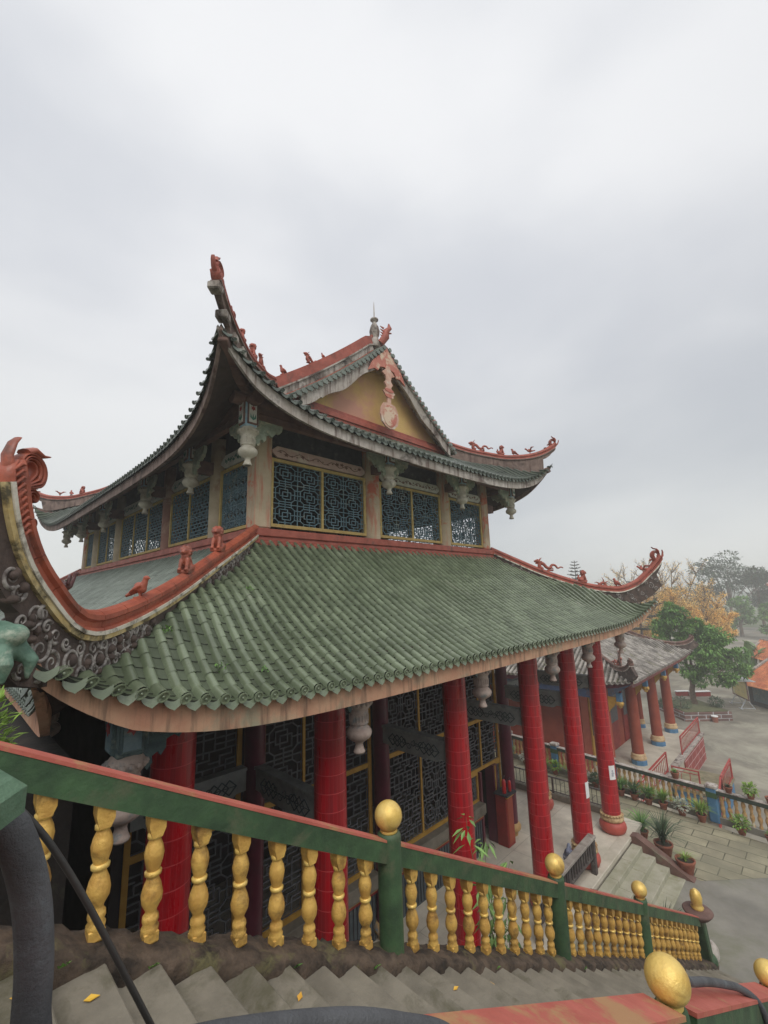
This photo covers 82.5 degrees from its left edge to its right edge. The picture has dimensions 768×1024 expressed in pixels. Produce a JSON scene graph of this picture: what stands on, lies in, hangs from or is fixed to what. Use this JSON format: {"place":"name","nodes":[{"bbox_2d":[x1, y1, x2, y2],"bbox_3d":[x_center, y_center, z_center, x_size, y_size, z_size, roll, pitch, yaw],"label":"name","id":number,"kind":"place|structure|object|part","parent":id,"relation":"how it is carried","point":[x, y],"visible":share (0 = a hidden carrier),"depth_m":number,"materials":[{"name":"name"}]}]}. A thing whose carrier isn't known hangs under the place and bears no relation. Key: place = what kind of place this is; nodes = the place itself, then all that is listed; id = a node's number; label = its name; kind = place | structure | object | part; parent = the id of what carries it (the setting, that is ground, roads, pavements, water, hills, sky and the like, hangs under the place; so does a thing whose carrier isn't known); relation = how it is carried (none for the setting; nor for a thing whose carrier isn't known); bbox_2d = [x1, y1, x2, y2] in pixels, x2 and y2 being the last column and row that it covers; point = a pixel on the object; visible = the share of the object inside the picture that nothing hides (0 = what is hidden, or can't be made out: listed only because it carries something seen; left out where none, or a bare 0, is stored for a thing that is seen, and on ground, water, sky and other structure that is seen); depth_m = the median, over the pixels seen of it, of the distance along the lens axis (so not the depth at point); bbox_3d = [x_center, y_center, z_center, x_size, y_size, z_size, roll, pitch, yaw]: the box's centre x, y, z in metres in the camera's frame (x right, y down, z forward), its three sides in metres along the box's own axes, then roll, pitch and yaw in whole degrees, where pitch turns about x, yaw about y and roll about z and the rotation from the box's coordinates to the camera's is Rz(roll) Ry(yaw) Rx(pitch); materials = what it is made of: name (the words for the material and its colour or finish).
{"place":"outdoors","nodes":[
{"label":"outdoors","id":0,"kind":"place"},
{"bbox_2d":[0,696,72,925],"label":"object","id":1,"kind":"structure","parent":0,"point":[62,815],"depth_m":4.03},
{"bbox_2d":[0,686,23,743],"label":"terrace bush","id":2,"kind":"object","parent":1,"relation":"on","point":[3,721],"visible":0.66,"depth_m":2.55,"materials":[{"name":"green plant"}]},
{"bbox_2d":[0,0,767,588],"label":"sky","id":3,"kind":"structure","parent":0,"point":[554,212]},
{"bbox_2d":[452,813,521,949],"bbox_3d":[1.451,5.215,5.440,0.861,2.703,1.649,-12,-15,43],"label":"leggy weed","id":4,"kind":"object","parent":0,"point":[489,895],"visible":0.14,"depth_m":5.51,"materials":[{"name":"green plant"}]},
{"bbox_2d":[495,752,767,880],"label":"stone path","id":5,"kind":"structure","parent":0,"point":[722,854],"depth_m":13.78,"materials":[{"name":"beige stone"}]},
{"bbox_2d":[519,751,524,764],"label":"potted plant","id":6,"kind":"object","parent":5,"relation":"on","point":[521,756],"visible":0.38,"depth_m":20.51,"materials":[{"name":"ceramic"}]},
{"bbox_2d":[548,758,561,774],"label":"potted plant","id":7,"kind":"object","parent":5,"relation":"on","point":[555,770],"visible":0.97,"depth_m":19.32,"materials":[{"name":"green plant"}]},
{"bbox_2d":[588,771,598,787],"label":"potted plant","id":8,"kind":"object","parent":5,"relation":"on","point":[595,783],"visible":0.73,"depth_m":17.93,"materials":[{"name":"green plant"}]},
{"bbox_2d":[617,775,632,795],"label":"potted plant","id":9,"kind":"object","parent":5,"relation":"on","point":[621,791],"visible":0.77,"depth_m":17.17,"materials":[{"name":"green plant"}]},
{"bbox_2d":[617,779,651,800],"bbox_3d":[9.611,10.668,16.863,1.537,0.746,1.324,-12,-15,43],"label":"potted plant","id":10,"kind":"object","parent":5,"relation":"on","point":[634,794],"visible":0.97,"depth_m":16.82,"materials":[{"name":"green plant"}]},
{"bbox_2d":[622,807,658,838],"bbox_3d":[8.265,10.128,14.170,1.362,0.888,1.669,1,-11,-16],"label":"potted plant","id":11,"kind":"object","parent":5,"relation":"on","point":[639,819],"visible":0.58,"depth_m":14.28,"materials":[{"name":"green plant"}]},
{"bbox_2d":[631,782,659,804],"bbox_3d":[9.864,10.579,16.512,1.391,0.776,1.198,1,-11,-16],"label":"potted plant","id":12,"kind":"object","parent":5,"relation":"on","point":[648,798],"visible":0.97,"depth_m":16.42,"materials":[{"name":"green plant"}]},
{"bbox_2d":[648,789,675,809],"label":"potted plant","id":13,"kind":"object","parent":5,"relation":"on","point":[663,803],"visible":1,"depth_m":16.02,"materials":[{"name":"green plant"}]},
{"bbox_2d":[628,808,697,856],"bbox_3d":[8.392,9.768,13.390,2.175,1.299,2.188,-12,-15,43],"label":"potted plant","id":14,"kind":"object","parent":5,"relation":"on","point":[663,843],"visible":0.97,"depth_m":13.29,"materials":[{"name":"green plant"}]},
{"bbox_2d":[671,795,690,815],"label":"potted plant","id":15,"kind":"object","parent":5,"relation":"on","point":[682,810],"visible":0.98,"depth_m":15.56,"materials":[{"name":"ceramic"}]},
{"bbox_2d":[671,849,696,875],"bbox_3d":[8.608,9.935,12.419,0.650,0.598,0.598,-2,-11,0],"label":"potted plant","id":16,"kind":"object","parent":5,"relation":"on","point":[686,863],"visible":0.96,"depth_m":12.35,"materials":[{"name":"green plant"}]},
{"bbox_2d":[683,798,720,822],"bbox_3d":[10.988,10.293,15.149,1.218,0.767,1.324,-12,-15,43],"label":"potted plant","id":17,"kind":"object","parent":5,"relation":"on","point":[701,807],"visible":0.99,"depth_m":15.10,"materials":[{"name":"green plant"}]},
{"bbox_2d":[729,813,752,835],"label":"potted plant","id":18,"kind":"object","parent":5,"relation":"on","point":[741,829],"visible":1,"depth_m":14.23,"materials":[{"name":"green plant"}]},
{"bbox_2d":[626,581,672,640],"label":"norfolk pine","id":19,"kind":"object","parent":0,"point":[641,628],"visible":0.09,"depth_m":51.19,"materials":[{"name":"green plant"}]},
{"bbox_2d":[561,773,767,983],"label":"courtyard","id":20,"kind":"structure","parent":0,"point":[737,926],"depth_m":10.60,"materials":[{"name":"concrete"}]},
{"bbox_2d":[0,254,695,949],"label":"temple hall","id":21,"kind":"structure","parent":20,"relation":"on","point":[296,498],"depth_m":9.29,"materials":[{"name":"green tile"}]},
{"bbox_2d":[85,532,93,568],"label":"upper window","id":22,"kind":"structure","parent":21,"relation":"in","point":[90,536],"depth_m":18.98,"materials":[{"name":"glass"}]},
{"bbox_2d":[96,521,115,565],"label":"upper window","id":23,"kind":"structure","parent":21,"relation":"in","point":[109,535],"depth_m":17.09,"materials":[{"name":"wood"}]},
{"bbox_2d":[108,537,159,558],"bbox_3d":[-12.029,1.956,20.561,0.100,1.520,2.790,-12,-15,43],"label":"upper window","id":24,"kind":"structure","parent":21,"relation":"in","point":[112,537],"depth_m":21.05,"materials":[{"name":"grey glass"}]},
{"bbox_2d":[119,499,162,559],"bbox_3d":[-7.934,0.656,14.318,4.270,1.520,0.100,-12,-15,43],"label":"upper window","id":25,"kind":"structure","parent":21,"relation":"in","point":[147,535],"depth_m":14.37,"materials":[{"name":"teal wood"}]},
{"bbox_2d":[168,477,209,547],"bbox_3d":[-5.137,0.063,11.615,2.640,1.520,0.100,-12,-15,43],"label":"upper window","id":26,"kind":"structure","parent":21,"relation":"in","point":[173,510],"depth_m":11.61,"materials":[{"name":"teal wood"}]},
{"bbox_2d":[218,461,247,533],"bbox_3d":[-3.352,-0.315,9.891,1.420,1.520,0.100,-12,-15,43],"label":"upper window","id":27,"kind":"structure","parent":21,"relation":"in","point":[235,476],"depth_m":9.96,"materials":[{"name":"teal wood"}]},
{"bbox_2d":[271,457,366,535],"bbox_3d":[-1.479,-0.281,10.367,0.100,1.520,2.790,-12,-15,43],"label":"upper window","id":28,"kind":"structure","parent":21,"relation":"in","point":[321,520],"depth_m":10.30,"materials":[{"name":"wood"}]},
{"bbox_2d":[331,528,361,536],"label":"upper window","id":29,"kind":"structure","parent":21,"relation":"in","point":[358,528],"depth_m":20.28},
{"bbox_2d":[385,515,432,543],"bbox_3d":[1.032,1.043,17.785,2.640,1.520,0.100,-12,-15,43],"label":"upper window","id":30,"kind":"structure","parent":21,"relation":"in","point":[430,515],"depth_m":17.85,"materials":[{"name":"grey glass"}]},
{"bbox_2d":[379,482,441,543],"bbox_3d":[0.791,0.079,12.637,0.100,1.520,2.670,-12,-15,43],"label":"upper window","id":31,"kind":"structure","parent":21,"relation":"in","point":[410,514],"depth_m":12.62,"materials":[{"name":"teal wood"}]},
{"bbox_2d":[450,507,475,547],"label":"upper window","id":32,"kind":"structure","parent":21,"relation":"in","point":[471,507],"depth_m":16.02,"materials":[{"name":"glass"}]},
{"bbox_2d":[449,497,483,547],"bbox_3d":[2.699,0.382,14.545,0.100,1.520,1.880,-12,-15,43],"label":"upper window","id":33,"kind":"structure","parent":21,"relation":"in","point":[478,514],"depth_m":14.59,"materials":[{"name":"teal wood"}]},
{"bbox_2d":[471,772,479,804],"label":"small lattice window","id":34,"kind":"structure","parent":21,"relation":"in","point":[475,790],"depth_m":12.80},
{"bbox_2d":[495,760,501,788],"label":"small lattice window","id":35,"kind":"structure","parent":21,"relation":"in","point":[498,763],"depth_m":13.74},
{"bbox_2d":[493,787,515,847],"bbox_3d":[3.665,9.121,13.074,0.460,1.430,0.540,-12,-15,43],"label":"red cabinet","id":36,"kind":"object","parent":21,"relation":"on","point":[505,821],"visible":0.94,"depth_m":12.96,"materials":[{"name":"paint"}]},
{"bbox_2d":[501,775,505,793],"bbox_3d":[3.596,8.171,13.139,0.124,0.464,0.150,-12,-15,43],"label":"fire extinguisher","id":37,"kind":"object","parent":36,"relation":"on","point":[503,782],"visible":1,"depth_m":13.08,"materials":[{"name":"metal"}]},
{"bbox_2d":[507,777,510,791],"bbox_3d":[3.793,8.232,13.242,0.099,0.371,0.120,-12,-15,43],"label":"fire extinguisher","id":38,"kind":"object","parent":36,"relation":"on","point":[509,785],"visible":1,"depth_m":13.19,"materials":[{"name":"metal"}]},
{"bbox_3d":[3.763,9.125,12.975,0.015,1.180,0.300,-12,-15,43],"label":"door panel","id":39,"kind":"part","parent":36,"relation":"part of","materials":[{"name":"red wood"}]},
{"bbox_2d":[514,766,601,813],"bbox_3d":[2.783,10.594,18.902,13.005,0.728,0.160,-12,-15,43],"label":"metal railing","id":40,"kind":"object","parent":21,"relation":"on","point":[559,796],"visible":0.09,"depth_m":15.51,"materials":[{"name":"grey metal"}]},
{"bbox_2d":[534,833,597,944],"bbox_3d":[4.406,8.874,10.437,0.200,0.895,3.400,-12,-15,43],"label":"stone bench rail","id":41,"kind":"object","parent":21,"relation":"on","point":[580,858],"visible":0.55,"depth_m":10.97,"materials":[{"name":"grey stone"}]},
{"bbox_2d":[563,843,571,859],"bbox_3d":[4.740,8.760,11.200,0.321,0.374,0.266,5,-12,-31],"label":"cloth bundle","id":42,"kind":"object","parent":21,"relation":"on","point":[567,851],"visible":0.62,"depth_m":11.16,"materials":[{"name":"fabric"}]},
{"bbox_2d":[585,781,589,798],"bbox_3d":[5.623,7.672,12.095,0.193,0.400,0.022,8,-14,-42],"label":"paper notice","id":43,"kind":"object","parent":21,"relation":"attached to","point":[587,790],"visible":1,"depth_m":12.07,"materials":[{"name":"white paper"}]},
{"bbox_2d":[608,765,615,779],"bbox_3d":[7.078,8.079,13.570,0.206,0.400,0.029,1,-11,-12],"label":"paper notice","id":44,"kind":"object","parent":21,"relation":"attached to","point":[612,772],"visible":1,"depth_m":13.56,"materials":[{"name":"white paper"}]},
{"bbox_2d":[0,963,745,1023],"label":"stairs","id":45,"kind":"structure","parent":20,"relation":"on","point":[207,994],"depth_m":2.71,"materials":[{"name":"grey stone"}]},
{"bbox_2d":[84,994,99,1001],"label":"fallen leaf","id":46,"kind":"object","parent":45,"relation":"on","point":[90,997],"visible":1,"depth_m":1.96,"materials":[{"name":"yellow plant"}]},
{"bbox_2d":[297,992,302,1001],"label":"fallen leaf","id":47,"kind":"object","parent":45,"relation":"on","point":[299,996],"visible":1,"depth_m":2.57,"materials":[{"name":"plant"}]},
{"bbox_2d":[0,741,719,989],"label":"stair railing","id":48,"kind":"object","parent":45,"relation":"on","point":[49,780],"visible":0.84,"depth_m":3.15,"materials":[{"name":"gold paint"}]},
{"bbox_2d":[57,961,70,968],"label":"step weed","id":49,"kind":"object","parent":48,"relation":"attached to","point":[62,965],"visible":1,"depth_m":2.02,"materials":[{"name":"green plant"}]},
{"bbox_2d":[424,951,767,1023],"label":"stair railing","id":50,"kind":"object","parent":45,"relation":"attached to","point":[677,999],"visible":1,"depth_m":1.83,"materials":[{"name":"red paint"}]},
{"bbox_2d":[0,769,26,829],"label":"corner newel","id":51,"kind":"object","parent":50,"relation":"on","point":[13,791],"visible":1,"depth_m":0.53,"materials":[{"name":"green stone"}]},
{"bbox_2d":[0,810,449,1023],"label":"insulated pipe","id":52,"kind":"object","parent":50,"relation":"on","point":[24,869],"visible":0.99,"depth_m":0.65,"materials":[{"name":"black plastic"}]},
{"bbox_2d":[25,809,154,1023],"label":"thin cable","id":53,"kind":"object","parent":52,"relation":"attached to","point":[56,853],"visible":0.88,"depth_m":0.73,"materials":[{"name":"metal"}]},
{"bbox_2d":[688,976,767,1023],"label":"drain hose","id":54,"kind":"object","parent":50,"relation":"hanging from","point":[699,981],"visible":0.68,"depth_m":2.49,"materials":[{"name":"black plastic"}]},
{"bbox_2d":[498,730,767,837],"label":"courtyard balustrade","id":55,"kind":"object","parent":20,"relation":"on","point":[714,795],"visible":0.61,"depth_m":15.71,"materials":[{"name":"grey paint"}]},
{"bbox_2d":[670,768,678,778],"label":"potted plant","id":56,"kind":"object","parent":55,"relation":"on","point":[674,773],"visible":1,"depth_m":16.07,"materials":[{"name":"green plant"}]},
{"bbox_2d":[722,782,732,793],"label":"potted plant","id":57,"kind":"object","parent":55,"relation":"on","point":[728,788],"visible":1,"depth_m":14.85,"materials":[{"name":"brown plant"}]},
{"bbox_2d":[628,897,681,938],"bbox_3d":[6.489,9.422,9.990,1.952,0.830,1.703,-4,-11,11],"label":"spiky plant","id":58,"kind":"object","parent":20,"relation":"on","point":[665,907],"visible":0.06,"depth_m":10.27,"materials":[{"name":"green plant"}]},
{"bbox_2d":[643,588,760,605],"bbox_3d":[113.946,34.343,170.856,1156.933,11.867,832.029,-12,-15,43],"label":"hills","id":59,"kind":"structure","parent":0,"point":[744,594],"depth_m":283.10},
{"bbox_2d":[640,625,767,843],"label":"plaza","id":60,"kind":"structure","parent":0,"point":[740,740],"depth_m":32.88,"materials":[{"name":"concrete"}]},
{"bbox_2d":[567,561,580,579],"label":"norfolk pine","id":61,"kind":"object","parent":60,"relation":"on","point":[575,571],"visible":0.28,"depth_m":59.59,"materials":[{"name":"grey plant"}]},
{"bbox_2d":[490,631,734,828],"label":"side hall","id":62,"kind":"structure","parent":60,"relation":"on","point":[645,663],"depth_m":25.02,"materials":[{"name":"grey wood"}]},
{"bbox_2d":[637,752,668,801],"bbox_3d":[12.924,12.797,21.049,0.070,0.980,5.460,-12,-15,43],"label":"metal railing","id":63,"kind":"object","parent":62,"relation":"on","point":[658,760],"visible":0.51,"depth_m":22.00,"materials":[{"name":"metal"}]},
{"bbox_2d":[671,765,700,790],"bbox_3d":[15.390,13.590,22.299,1.210,0.980,0.070,-12,-15,43],"label":"metal railing","id":64,"kind":"object","parent":62,"relation":"on","point":[698,775],"visible":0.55,"depth_m":22.24,"materials":[{"name":"red metal"}]},
{"bbox_2d":[679,717,699,754],"bbox_3d":[18.931,13.751,27.057,0.070,0.980,5.160,-12,-15,43],"label":"metal railing","id":65,"kind":"object","parent":62,"relation":"on","point":[695,734],"visible":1,"depth_m":26.90,"materials":[{"name":"red metal"}]},
{"bbox_2d":[718,758,733,827],"bbox_3d":[16.873,13.877,21.624,0.070,1.880,4.860,-12,-15,43],"label":"metal railing","id":66,"kind":"object","parent":62,"relation":"on","point":[723,777],"visible":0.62,"depth_m":22.23,"materials":[{"name":"red metal"}]},
{"bbox_2d":[600,554,707,670],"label":"ginkgo tree","id":67,"kind":"object","parent":60,"relation":"on","point":[665,592],"visible":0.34,"depth_m":60.09,"materials":[{"name":"orange plant"}]},
{"bbox_2d":[674,690,688,695],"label":"wall","id":68,"kind":"structure","parent":60,"relation":"on","point":[681,692],"depth_m":45.08,"materials":[{"name":"red paint"}]},
{"bbox_2d":[658,699,732,721],"bbox_3d":[27.145,17.458,38.676,3.900,0.760,4.400,-2,-11,1],"label":"brick planter","id":69,"kind":"object","parent":60,"relation":"on","point":[702,711],"visible":0.62,"depth_m":36.76,"materials":[{"name":"brick"}]},
{"bbox_2d":[658,698,662,707],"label":"clipped shrub","id":70,"kind":"object","parent":69,"relation":"in","point":[660,699],"visible":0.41,"depth_m":38.11,"materials":[{"name":"green plant"}]},
{"bbox_2d":[672,695,691,708],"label":"clipped shrub","id":71,"kind":"object","parent":69,"relation":"in","point":[680,704],"visible":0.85,"depth_m":38.00,"materials":[{"name":"green plant"}]},
{"bbox_2d":[648,601,755,703],"bbox_3d":[29.580,12.878,40.235,8.666,9.534,5.454,3,-11,-21],"label":"broadleaf tree","id":72,"kind":"object","parent":69,"relation":"in","point":[712,653],"visible":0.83,"depth_m":39.15,"materials":[{"name":"green plant"}]},
{"bbox_2d":[707,696,724,707],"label":"clipped shrub","id":73,"kind":"object","parent":69,"relation":"in","point":[716,704],"visible":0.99,"depth_m":37.89,"materials":[{"name":"green plant"}]},
{"bbox_2d":[688,690,710,696],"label":"wall","id":74,"kind":"structure","parent":60,"relation":"on","point":[703,693],"depth_m":44.68,"materials":[{"name":"red paint"}]},
{"bbox_2d":[668,583,731,621],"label":"distant tree","id":75,"kind":"object","parent":60,"relation":"on","point":[694,593],"visible":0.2,"depth_m":104.99,"materials":[{"name":"orange plant"}]},
{"bbox_2d":[680,578,739,673],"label":"ginkgo tree","id":76,"kind":"object","parent":60,"relation":"on","point":[718,618],"visible":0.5,"depth_m":57.12,"materials":[{"name":"orange plant"}]},
{"bbox_2d":[711,715,717,722],"bbox_3d":[27.376,17.120,36.222,0.487,0.500,0.500,-12,-15,43],"label":"concrete bollard","id":77,"kind":"object","parent":60,"relation":"on","point":[714,718],"visible":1,"depth_m":36.06,"materials":[{"name":"concrete"}]},
{"bbox_2d":[686,550,767,612],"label":"distant tree","id":78,"kind":"object","parent":60,"relation":"on","point":[727,586],"visible":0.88,"depth_m":104.57,"materials":[{"name":"green plant"}]},
{"bbox_2d":[729,677,755,709],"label":"notice board","id":79,"kind":"object","parent":60,"relation":"on","point":[739,689],"visible":0.77,"depth_m":40.25,"materials":[{"name":"beige"}]},
{"bbox_2d":[726,595,758,636],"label":"distant tree","id":80,"kind":"object","parent":60,"relation":"on","point":[745,610],"visible":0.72,"depth_m":94.54,"materials":[{"name":"green plant"}]},
{"bbox_2d":[729,566,767,630],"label":"distant tree","id":81,"kind":"object","parent":60,"relation":"on","point":[762,599],"visible":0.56,"depth_m":105.81,"materials":[{"name":"grey plant"}]},
{"bbox_2d":[735,640,765,667],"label":"banana plant","id":82,"kind":"object","parent":60,"relation":"on","point":[751,660],"visible":0.43,"depth_m":49.70,"materials":[{"name":"green plant"}]},
{"bbox_2d":[750,639,767,666],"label":"pavilion","id":83,"kind":"structure","parent":60,"relation":"on","point":[760,644],"depth_m":50.20,"materials":[{"name":"orange tile"}]},
{"bbox_2d":[755,602,767,634],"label":"distant tree","id":84,"kind":"object","parent":60,"relation":"on","point":[763,612],"visible":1,"depth_m":88.61,"materials":[{"name":"green plant"}]},
{"bbox_2d":[642,588,767,627],"bbox_3d":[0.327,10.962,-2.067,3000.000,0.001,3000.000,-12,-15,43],"label":"ground","id":85,"kind":"structure","parent":0,"point":[759,622],"depth_m":160.20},
{"bbox_2d":[731,567,767,619],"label":"distant tree","id":86,"kind":"object","parent":85,"relation":"on","point":[747,587],"visible":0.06,"depth_m":138.16,"materials":[{"name":"grey plant"}]},
{"bbox_2d":[740,781,761,799],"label":"potted plant","id":87,"kind":"object","parent":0,"point":[750,794],"visible":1,"depth_m":14.39,"materials":[{"name":"green plant"}]},
{"bbox_2d":[747,658,767,708],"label":"orange roof house","id":88,"kind":"structure","parent":0,"point":[758,691],"depth_m":40.75,"materials":[{"name":"grey paint"}]}
]}

